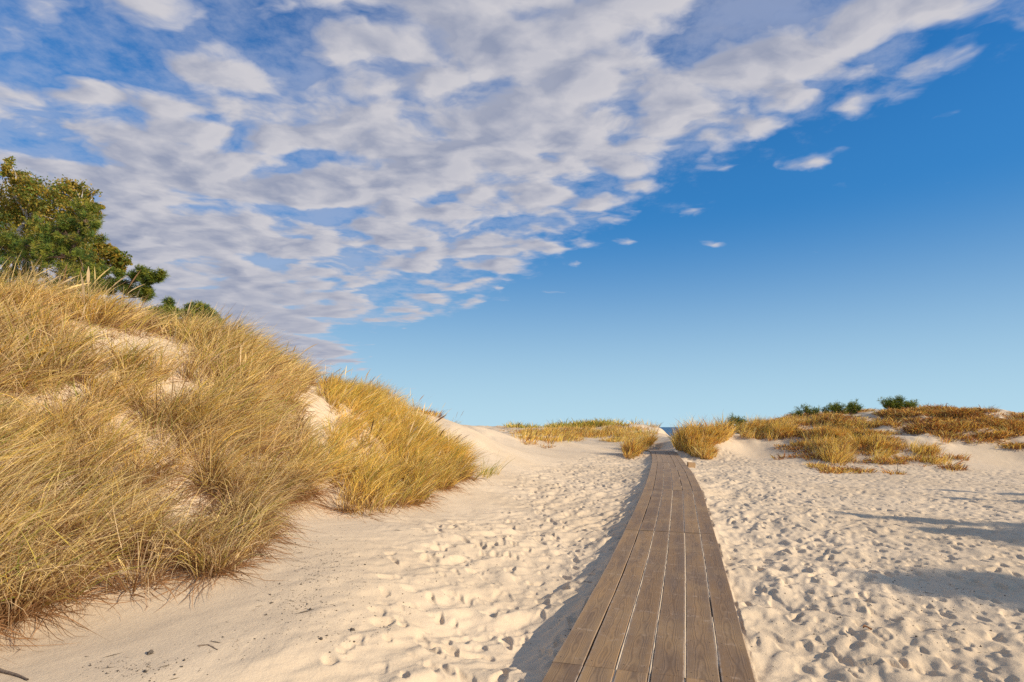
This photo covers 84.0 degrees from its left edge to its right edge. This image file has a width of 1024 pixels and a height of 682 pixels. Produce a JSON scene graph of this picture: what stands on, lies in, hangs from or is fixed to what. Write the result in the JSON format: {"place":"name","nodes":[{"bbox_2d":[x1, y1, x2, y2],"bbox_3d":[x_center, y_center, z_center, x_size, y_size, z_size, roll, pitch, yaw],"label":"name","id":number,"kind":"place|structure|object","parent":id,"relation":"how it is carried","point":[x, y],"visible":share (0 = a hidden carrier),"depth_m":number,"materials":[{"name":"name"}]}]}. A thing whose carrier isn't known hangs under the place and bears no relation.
{"place":"outdoors","nodes":[
{"label":"outdoors","id":0,"kind":"place"},
{"bbox_2d":[280,369,493,522],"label":"marram grass","id":1,"kind":"structure","parent":0,"point":[417,472],"depth_m":11.80,"materials":[{"name":"yellow plant"}]},
{"bbox_2d":[0,316,1023,681],"bbox_3d":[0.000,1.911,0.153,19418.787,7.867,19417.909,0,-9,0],"label":"sand ground","id":2,"kind":"structure","parent":0,"point":[528,518],"depth_m":5.97,"materials":[{"name":"beige sand"}]},
{"bbox_2d":[0,668,28,679],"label":"twig","id":3,"kind":"object","parent":2,"relation":"on","point":[3,671],"visible":1,"depth_m":3.20,"materials":[{"name":"wood"}]},
{"bbox_2d":[0,196,110,297],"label":"pine tree","id":4,"kind":"object","parent":2,"relation":"on","point":[43,247],"visible":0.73,"depth_m":13.88,"materials":[{"name":"green plant"}]},
{"bbox_2d":[0,156,132,309],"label":"birch tree","id":5,"kind":"object","parent":2,"relation":"on","point":[21,202],"visible":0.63,"depth_m":16.42,"materials":[{"name":"green plant"}]},
{"bbox_2d":[75,263,170,302],"bbox_3d":[-8.653,-0.445,12.650,2.215,2.669,0.750,-1,-9,6],"label":"pine tree","id":6,"kind":"object","parent":2,"relation":"on","point":[147,278],"visible":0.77,"depth_m":12.66,"materials":[{"name":"green plant"}]},
{"bbox_2d":[143,296,184,327],"bbox_3d":[-7.576,-0.177,12.378,0.817,1.676,0.663,-3,-9,21],"label":"pine tree","id":7,"kind":"object","parent":2,"relation":"on","point":[167,305],"visible":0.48,"depth_m":12.37,"materials":[{"name":"green plant"}]},
{"bbox_2d":[180,300,224,323],"bbox_3d":[-7.008,-0.091,12.748,1.152,1.671,0.822,3,-9,-18],"label":"pine tree","id":8,"kind":"object","parent":2,"relation":"on","point":[196,305],"visible":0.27,"depth_m":12.70,"materials":[{"name":"green plant"}]},
{"bbox_2d":[0,246,460,661],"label":"marram grass","id":9,"kind":"structure","parent":2,"relation":"on","point":[241,411],"depth_m":6.71,"materials":[{"name":"yellow plant"}]},
{"bbox_2d":[1,262,483,460],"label":"seed stalks","id":10,"kind":"object","parent":2,"relation":"on","point":[88,280],"visible":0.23,"depth_m":11.20,"materials":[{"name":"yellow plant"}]},
{"bbox_2d":[385,399,554,448],"bbox_3d":[-0.569,6.946,45.923,7.226,2.355,59.624,0,-9,2],"label":"heath scrub","id":11,"kind":"object","parent":2,"relation":"on","point":[439,416],"visible":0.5,"depth_m":31.17,"materials":[{"name":"brown plant"}]},
{"bbox_2d":[477,455,512,478],"bbox_3d":[-0.490,3.192,14.961,0.929,0.757,1.599,-3,-9,21],"label":"grass clump","id":12,"kind":"object","parent":2,"relation":"on","point":[490,472],"visible":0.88,"depth_m":15.03,"materials":[{"name":"yellow plant"}]},
{"bbox_2d":[503,418,642,427],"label":"creeping scrub","id":13,"kind":"object","parent":2,"relation":"on","point":[586,422],"visible":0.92,"depth_m":65.69,"materials":[{"name":"plant"}]},
{"bbox_2d":[509,419,660,442],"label":"marram grass","id":14,"kind":"structure","parent":2,"relation":"on","point":[577,433],"depth_m":54.09,"materials":[{"name":"yellow plant"}]},
{"bbox_2d":[616,430,656,459],"bbox_3d":[7.339,5.941,34.231,3.023,1.756,13.857,-2,-9,15],"label":"grass clump","id":15,"kind":"object","parent":2,"relation":"on","point":[633,448],"visible":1,"depth_m":29.28,"materials":[{"name":"yellow plant"}]},
{"bbox_2d":[542,450,754,681],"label":"boardwalk","id":16,"kind":"structure","parent":2,"relation":"on","point":[659,606],"depth_m":5.13,"materials":[{"name":"brown wood"}]},
{"bbox_2d":[643,429,659,444],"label":"grass clump","id":17,"kind":"object","parent":2,"relation":"on","point":[654,438],"visible":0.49,"depth_m":39.78,"materials":[{"name":"beige plant"}]},
{"bbox_2d":[687,462,695,467],"bbox_3d":[6.793,4.731,21.581,0.312,0.260,0.120,5,-3,-8],"label":"wooden stub","id":18,"kind":"object","parent":2,"relation":"on","point":[691,464],"visible":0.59,"depth_m":21.53,"materials":[{"name":"brown wood"}]},
{"bbox_2d":[677,432,719,459],"bbox_3d":[9.250,5.024,28.073,1.916,1.514,3.471,0,-9,0],"label":"grass clump","id":19,"kind":"object","parent":2,"relation":"on","point":[702,451],"visible":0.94,"depth_m":27.57,"materials":[{"name":"yellow plant"}]},
{"bbox_2d":[663,413,745,450],"bbox_3d":[11.874,5.415,35.086,4.632,2.558,15.991,-3,-9,18],"label":"grass clump","id":20,"kind":"object","parent":2,"relation":"on","point":[718,432],"visible":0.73,"depth_m":29.27,"materials":[{"name":"yellow plant"}]},
{"bbox_2d":[726,413,747,427],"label":"pine shrub","id":21,"kind":"object","parent":2,"relation":"on","point":[738,419],"visible":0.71,"depth_m":34.58,"materials":[{"name":"green plant"}]},
{"bbox_2d":[788,404,819,417],"bbox_3d":[17.936,4.291,34.777,2.150,1.165,0.934,0,-9,0],"label":"pine shrub","id":22,"kind":"object","parent":2,"relation":"on","point":[806,409],"visible":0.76,"depth_m":34.69,"materials":[{"name":"green plant"}]},
{"bbox_2d":[818,402,848,413],"bbox_3d":[19.086,3.948,33.751,1.803,0.994,0.958,0,-9,0],"label":"pine shrub","id":23,"kind":"object","parent":2,"relation":"on","point":[838,408],"visible":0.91,"depth_m":33.68,"materials":[{"name":"green plant"}]},
{"bbox_2d":[845,399,863,414],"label":"pine shrub","id":24,"kind":"object","parent":2,"relation":"on","point":[853,407],"visible":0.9,"depth_m":33.68,"materials":[{"name":"green plant"}]},
{"bbox_2d":[735,411,1017,465],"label":"marram grass","id":25,"kind":"structure","parent":2,"relation":"on","point":[833,441],"depth_m":26.75,"materials":[{"name":"yellow plant"}]},
{"bbox_2d":[746,403,1023,474],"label":"heath scrub","id":26,"kind":"object","parent":2,"relation":"on","point":[941,414],"visible":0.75,"depth_m":27.15,"materials":[{"name":"brown plant"}]},
{"bbox_2d":[878,395,918,409],"bbox_3d":[21.605,3.557,31.818,2.543,1.232,1.034,0,-9,0],"label":"pine shrub","id":27,"kind":"object","parent":2,"relation":"on","point":[896,402],"visible":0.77,"depth_m":31.70,"materials":[{"name":"green plant"}]},
{"bbox_2d":[0,0,1023,426],"label":"sky","id":28,"kind":"structure","parent":0,"point":[499,212],"materials":[{"name":"blue"}]},
{"bbox_2d":[68,451,1016,681],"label":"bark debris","id":29,"kind":"object","parent":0,"point":[310,609],"visible":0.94,"depth_m":4.75,"materials":[{"name":"brown wood"}]},
{"bbox_2d":[660,427,680,435],"bbox_3d":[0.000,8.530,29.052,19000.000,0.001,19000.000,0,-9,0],"label":"sea water","id":30,"kind":"structure","parent":0,"point":[669,429],"depth_m":896.22,"materials":[{"name":"blue liquid"}]}
]}

